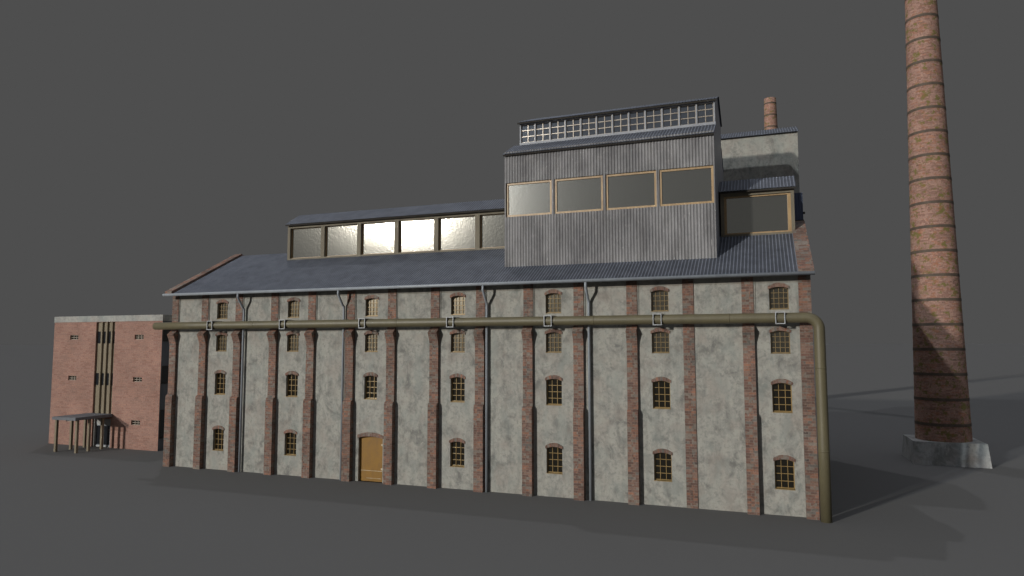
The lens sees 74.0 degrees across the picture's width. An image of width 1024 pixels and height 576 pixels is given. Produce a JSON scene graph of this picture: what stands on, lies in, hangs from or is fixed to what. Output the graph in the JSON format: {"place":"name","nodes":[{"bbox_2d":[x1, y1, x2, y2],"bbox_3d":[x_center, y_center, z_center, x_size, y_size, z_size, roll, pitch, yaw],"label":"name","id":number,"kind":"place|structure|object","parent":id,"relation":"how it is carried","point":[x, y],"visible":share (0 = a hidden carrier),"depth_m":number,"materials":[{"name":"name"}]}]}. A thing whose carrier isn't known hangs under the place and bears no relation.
{"place":"outdoors","nodes":[
{"label":"outdoors","id":0,"kind":"place"},
{"bbox_2d":[49,315,171,450],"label":"office building","id":1,"kind":"structure","parent":0,"point":[117,367],"depth_m":62.16,"materials":[{"name":"brick"}]},
{"bbox_2d":[71,335,77,339],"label":"window","id":2,"kind":"structure","parent":1,"relation":"in","point":[73,337],"depth_m":64.41,"materials":[{"name":"grey glass"}]},
{"bbox_2d":[95,373,98,384],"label":"stair window","id":3,"kind":"structure","parent":1,"relation":"in","point":[97,374],"depth_m":63.01,"materials":[{"name":"black glass"}]},
{"bbox_2d":[97,332,100,342],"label":"stair window","id":4,"kind":"structure","parent":1,"relation":"in","point":[99,333],"depth_m":63.32,"materials":[{"name":"black glass"}]},
{"bbox_2d":[93,419,110,446],"bbox_3d":[-37.561,13.281,62.318,2.300,2.550,0.100,-2,-5,20],"label":"entrance door","id":5,"kind":"structure","parent":1,"relation":"in","point":[97,422],"depth_m":62.38,"materials":[{"name":"black paint"}]},
{"bbox_2d":[101,373,103,384],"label":"stair window","id":6,"kind":"structure","parent":1,"relation":"in","point":[102,379],"depth_m":62.78,"materials":[{"name":"black glass"}]},
{"bbox_2d":[106,373,108,384],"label":"stair window","id":7,"kind":"structure","parent":1,"relation":"in","point":[107,378],"depth_m":62.55,"materials":[{"name":"black glass"}]},
{"bbox_2d":[108,331,110,342],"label":"stair window","id":8,"kind":"structure","parent":1,"relation":"in","point":[109,334],"depth_m":62.86,"materials":[{"name":"black glass"}]},
{"bbox_2d":[132,420,139,424],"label":"window","id":9,"kind":"structure","parent":1,"relation":"in","point":[134,422],"depth_m":60.91,"materials":[{"name":"grey glass"}]},
{"bbox_2d":[134,377,141,381],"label":"window","id":10,"kind":"structure","parent":1,"relation":"in","point":[136,379],"depth_m":61.20,"materials":[{"name":"grey glass"}]},
{"bbox_2d":[136,335,143,338],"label":"window","id":11,"kind":"structure","parent":1,"relation":"in","point":[137,336],"depth_m":61.53,"materials":[{"name":"grey glass"}]},
{"bbox_2d":[159,409,164,438],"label":"side window","id":12,"kind":"structure","parent":1,"relation":"in","point":[162,412],"depth_m":60.08,"materials":[{"name":"black glass"}]},
{"bbox_2d":[161,366,168,383],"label":"side window","id":13,"kind":"structure","parent":1,"relation":"in","point":[164,375],"depth_m":60.51,"materials":[{"name":"black glass"}]},
{"bbox_2d":[163,330,170,340],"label":"side window","id":14,"kind":"structure","parent":1,"relation":"in","point":[165,338],"depth_m":60.74,"materials":[{"name":"black glass"}]},
{"bbox_2d":[0,344,1023,575],"bbox_3d":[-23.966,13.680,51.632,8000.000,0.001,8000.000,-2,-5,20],"label":"ground","id":15,"kind":"structure","parent":0,"point":[93,511],"depth_m":36.82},
{"bbox_2d":[52,413,111,452],"bbox_3d":[-38.320,12.887,60.526,2.850,3.050,3.545,-2,-5,20],"label":"entrance canopy","id":16,"kind":"object","parent":15,"relation":"on","point":[86,428],"visible":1,"depth_m":59.85,"materials":[{"name":"beige concrete"}]},
{"bbox_2d":[162,96,819,519],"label":"factory building","id":17,"kind":"structure","parent":15,"relation":"on","point":[642,210],"depth_m":43.88,"materials":[{"name":"paint"}]},
{"bbox_2d":[212,425,224,450],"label":"arched window","id":18,"kind":"structure","parent":17,"relation":"in","point":[219,430],"depth_m":51.33,"materials":[{"name":"glass"}]},
{"bbox_2d":[214,370,225,394],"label":"arched window","id":19,"kind":"structure","parent":17,"relation":"in","point":[221,376],"depth_m":51.68,"materials":[{"name":"black glass"}]},
{"bbox_2d":[215,332,227,351],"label":"arched window","id":20,"kind":"structure","parent":17,"relation":"in","point":[222,338],"depth_m":51.89,"materials":[{"name":"brown glass"}]},
{"bbox_2d":[216,299,228,318],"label":"arched window","id":21,"kind":"structure","parent":17,"relation":"in","point":[223,307],"depth_m":52.09,"materials":[{"name":"brown glass"}]},
{"bbox_2d":[284,429,296,455],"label":"arched window","id":22,"kind":"structure","parent":17,"relation":"in","point":[290,433],"depth_m":49.04,"materials":[{"name":"glass"}]},
{"bbox_2d":[285,371,298,396],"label":"arched window","id":23,"kind":"structure","parent":17,"relation":"in","point":[293,377],"depth_m":49.35,"materials":[{"name":"glass"}]},
{"bbox_2d":[286,331,298,351],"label":"arched window","id":24,"kind":"structure","parent":17,"relation":"in","point":[294,338],"depth_m":49.58,"materials":[{"name":"glass"}]},
{"bbox_2d":[287,297,299,317],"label":"arched window","id":25,"kind":"structure","parent":17,"relation":"in","point":[294,305],"depth_m":49.78,"materials":[{"name":"glass"}]},
{"bbox_2d":[291,227,320,257],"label":"roof window","id":26,"kind":"structure","parent":17,"relation":"in","point":[306,242],"depth_m":56.01,"materials":[{"name":"grey glass"}]},
{"bbox_2d":[326,224,356,256],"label":"roof window","id":27,"kind":"structure","parent":17,"relation":"in","point":[341,240],"depth_m":54.82,"materials":[{"name":"grey"}]},
{"bbox_2d":[363,372,377,399],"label":"arched window","id":28,"kind":"structure","parent":17,"relation":"in","point":[371,379],"depth_m":47.05,"materials":[{"name":"glass"}]},
{"bbox_2d":[357,432,383,481],"bbox_3d":[-9.653,11.574,46.555,2.060,3.340,0.335,-2,-5,20],"label":"door","id":29,"kind":"structure","parent":17,"relation":"in","point":[371,444],"depth_m":46.65,"materials":[{"name":"paint"}]},
{"bbox_2d":[364,295,378,316],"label":"arched window","id":30,"kind":"structure","parent":17,"relation":"in","point":[372,304],"depth_m":47.48,"materials":[{"name":"glass"}]},
{"bbox_2d":[364,330,378,351],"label":"arched window","id":31,"kind":"structure","parent":17,"relation":"in","point":[372,337],"depth_m":47.28,"materials":[{"name":"glass"}]},
{"bbox_2d":[362,222,393,254],"bbox_3d":[-10.499,-3.910,53.608,3.050,2.500,0.100,-2,-5,20],"label":"roof window","id":32,"kind":"structure","parent":17,"relation":"in","point":[377,238],"depth_m":53.63,"materials":[{"name":"grey"}]},
{"bbox_2d":[399,219,433,252],"bbox_3d":[-7.295,-4.011,52.415,3.070,2.500,0.100,-2,-5,20],"label":"roof window","id":33,"kind":"structure","parent":17,"relation":"in","point":[415,235],"depth_m":52.43,"materials":[{"name":"grey"}]},
{"bbox_2d":[449,373,464,402],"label":"arched window","id":34,"kind":"structure","parent":17,"relation":"in","point":[458,380],"depth_m":44.73,"materials":[{"name":"glass"}]},
{"bbox_2d":[449,438,464,467],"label":"arched window","id":35,"kind":"structure","parent":17,"relation":"in","point":[457,444],"depth_m":44.42,"materials":[{"name":"glass"}]},
{"bbox_2d":[439,216,474,249],"bbox_3d":[-4.087,-4.112,51.221,3.060,2.500,0.100,-2,-5,20],"label":"roof window","id":36,"kind":"structure","parent":17,"relation":"in","point":[455,233],"depth_m":51.24,"materials":[{"name":"grey"}]},
{"bbox_2d":[450,292,465,314],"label":"arched window","id":37,"kind":"structure","parent":17,"relation":"in","point":[458,302],"depth_m":45.17,"materials":[{"name":"glass"}]},
{"bbox_2d":[450,329,465,352],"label":"arched window","id":38,"kind":"structure","parent":17,"relation":"in","point":[458,339],"depth_m":44.98,"materials":[{"name":"glass"}]},
{"bbox_2d":[152,311,831,522],"bbox_3d":[-5.509,7.509,44.678,47.893,11.130,0.985,-2,-5,20],"label":"pipe","id":39,"kind":"object","parent":17,"relation":"attached to","point":[815,322],"visible":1,"depth_m":39.93,"materials":[{"name":"metal"}]},
{"bbox_2d":[481,214,504,247],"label":"roof window","id":40,"kind":"structure","parent":17,"relation":"in","point":[492,226],"depth_m":50.22,"materials":[{"name":"grey glass"}]},
{"bbox_2d":[521,124,534,142],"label":"clerestory window","id":41,"kind":"structure","parent":17,"relation":"in","point":[527,131],"depth_m":48.35,"materials":[{"name":"grey glass"}]},
{"bbox_2d":[506,180,551,216],"bbox_3d":[1.158,-5.998,45.711,3.240,2.340,0.120,-2,-5,20],"label":"tower window","id":42,"kind":"structure","parent":17,"relation":"in","point":[531,198],"depth_m":45.72,"materials":[{"name":"grey glass"}]},
{"bbox_2d":[536,122,548,140],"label":"clerestory window","id":43,"kind":"structure","parent":17,"relation":"in","point":[542,129],"depth_m":47.96,"materials":[{"name":"grey glass"}]},
{"bbox_2d":[544,289,561,313],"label":"arched window","id":44,"kind":"structure","parent":17,"relation":"in","point":[553,301],"depth_m":42.87,"materials":[{"name":"glass"}]},
{"bbox_2d":[545,329,561,352],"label":"arched window","id":45,"kind":"structure","parent":17,"relation":"in","point":[554,338],"depth_m":42.66,"materials":[{"name":"glass"}]},
{"bbox_2d":[545,375,562,405],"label":"arched window","id":46,"kind":"structure","parent":17,"relation":"in","point":[554,382],"depth_m":42.43,"materials":[{"name":"glass"}]},
{"bbox_2d":[545,443,562,473],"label":"arched window","id":47,"kind":"structure","parent":17,"relation":"in","point":[554,450],"depth_m":42.11,"materials":[{"name":"glass"}]},
{"bbox_2d":[551,120,564,139],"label":"clerestory window","id":48,"kind":"structure","parent":17,"relation":"in","point":[557,127],"depth_m":47.57,"materials":[{"name":"grey glass"}]},
{"bbox_2d":[566,118,579,137],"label":"clerestory window","id":49,"kind":"structure","parent":17,"relation":"in","point":[572,125],"depth_m":47.18,"materials":[{"name":"grey glass"}]},
{"bbox_2d":[555,175,602,213],"bbox_3d":[4.385,-6.099,44.509,3.270,2.340,0.120,-2,-5,20],"label":"tower window","id":50,"kind":"structure","parent":17,"relation":"in","point":[577,194],"depth_m":44.51,"materials":[{"name":"grey glass"}]},
{"bbox_2d":[582,116,595,135],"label":"clerestory window","id":51,"kind":"structure","parent":17,"relation":"in","point":[588,123],"depth_m":46.78,"materials":[{"name":"grey glass"}]},
{"bbox_2d":[597,114,611,134],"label":"clerestory window","id":52,"kind":"structure","parent":17,"relation":"in","point":[604,122],"depth_m":46.40,"materials":[{"name":"grey glass"}]},
{"bbox_2d":[613,112,627,132],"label":"clerestory window","id":53,"kind":"structure","parent":17,"relation":"in","point":[620,120],"depth_m":46.02,"materials":[{"name":"grey glass"}]},
{"bbox_2d":[606,170,656,209],"bbox_3d":[7.598,-6.200,43.313,3.250,2.340,0.120,-2,-5,20],"label":"tower window","id":54,"kind":"structure","parent":17,"relation":"in","point":[633,189],"depth_m":43.31,"materials":[{"name":"grey glass"}]},
{"bbox_2d":[629,110,644,130],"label":"clerestory window","id":55,"kind":"structure","parent":17,"relation":"in","point":[637,121],"depth_m":45.63,"materials":[{"name":"grey glass"}]},
{"bbox_2d":[646,108,660,128],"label":"clerestory window","id":56,"kind":"structure","parent":17,"relation":"in","point":[653,116],"depth_m":45.24,"materials":[{"name":"grey glass"}]},
{"bbox_2d":[650,286,668,311],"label":"arched window","id":57,"kind":"structure","parent":17,"relation":"in","point":[659,298],"depth_m":40.56,"materials":[{"name":"glass"}]},
{"bbox_2d":[650,328,669,352],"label":"arched window","id":58,"kind":"structure","parent":17,"relation":"in","point":[660,339],"depth_m":40.37,"materials":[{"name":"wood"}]},
{"bbox_2d":[651,377,670,408],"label":"arched window","id":59,"kind":"structure","parent":17,"relation":"in","point":[661,385],"depth_m":40.13,"materials":[{"name":"glass"}]},
{"bbox_2d":[653,449,672,481],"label":"arched window","id":60,"kind":"structure","parent":17,"relation":"in","point":[662,457],"depth_m":39.79,"materials":[{"name":"glass"}]},
{"bbox_2d":[663,106,678,126],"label":"clerestory window","id":61,"kind":"structure","parent":17,"relation":"in","point":[670,114],"depth_m":44.85,"materials":[{"name":"grey glass"}]},
{"bbox_2d":[659,165,713,205],"bbox_3d":[10.815,-6.302,42.115,3.280,2.340,0.120,-2,-5,20],"label":"tower window","id":62,"kind":"structure","parent":17,"relation":"in","point":[689,185],"depth_m":42.11,"materials":[{"name":"grey glass"}]},
{"bbox_2d":[680,104,695,124],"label":"clerestory window","id":63,"kind":"structure","parent":17,"relation":"in","point":[687,112],"depth_m":44.46,"materials":[{"name":"grey glass"}]},
{"bbox_2d":[697,102,713,122],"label":"clerestory window","id":64,"kind":"structure","parent":17,"relation":"in","point":[705,113],"depth_m":44.08,"materials":[{"name":"grey glass"}]},
{"bbox_2d":[724,192,791,234],"bbox_3d":[15.800,-4.748,43.758,4.040,2.510,0.150,-2,-5,20],"label":"roof window","id":65,"kind":"structure","parent":17,"relation":"in","point":[764,213],"depth_m":43.76,"materials":[{"name":"grey glass"}]},
{"bbox_2d":[768,283,789,309],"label":"arched window","id":66,"kind":"structure","parent":17,"relation":"in","point":[778,295],"depth_m":38.25,"materials":[{"name":"wood"}]},
{"bbox_2d":[769,326,790,353],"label":"arched window","id":67,"kind":"structure","parent":17,"relation":"in","point":[779,336],"depth_m":38.05,"materials":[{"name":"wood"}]},
{"bbox_2d":[771,379,792,412],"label":"arched window","id":68,"kind":"structure","parent":17,"relation":"in","point":[781,388],"depth_m":37.82,"materials":[{"name":"glass"}]},
{"bbox_2d":[773,455,794,489],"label":"arched window","id":69,"kind":"structure","parent":17,"relation":"in","point":[783,464],"depth_m":37.48,"materials":[{"name":"glass"}]},
{"bbox_2d":[902,0,991,468],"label":"chimney","id":70,"kind":"object","parent":15,"relation":"on","point":[942,436],"visible":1,"depth_m":54.24,"materials":[{"name":"brick"}]},
{"bbox_2d":[0,0,1023,344],"label":"sky","id":71,"kind":"structure","parent":0,"point":[146,146],"materials":[{"name":"grey"}]},
{"bbox_2d":[721,127,804,220],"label":"building","id":72,"kind":"structure","parent":0,"point":[758,154],"depth_m":53.30,"materials":[{"name":"paint"}]},
{"bbox_2d":[764,97,777,129],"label":"chimney","id":73,"kind":"object","parent":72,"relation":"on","point":[770,115],"visible":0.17,"depth_m":109.76,"materials":[{"name":"brick"}]}
]}

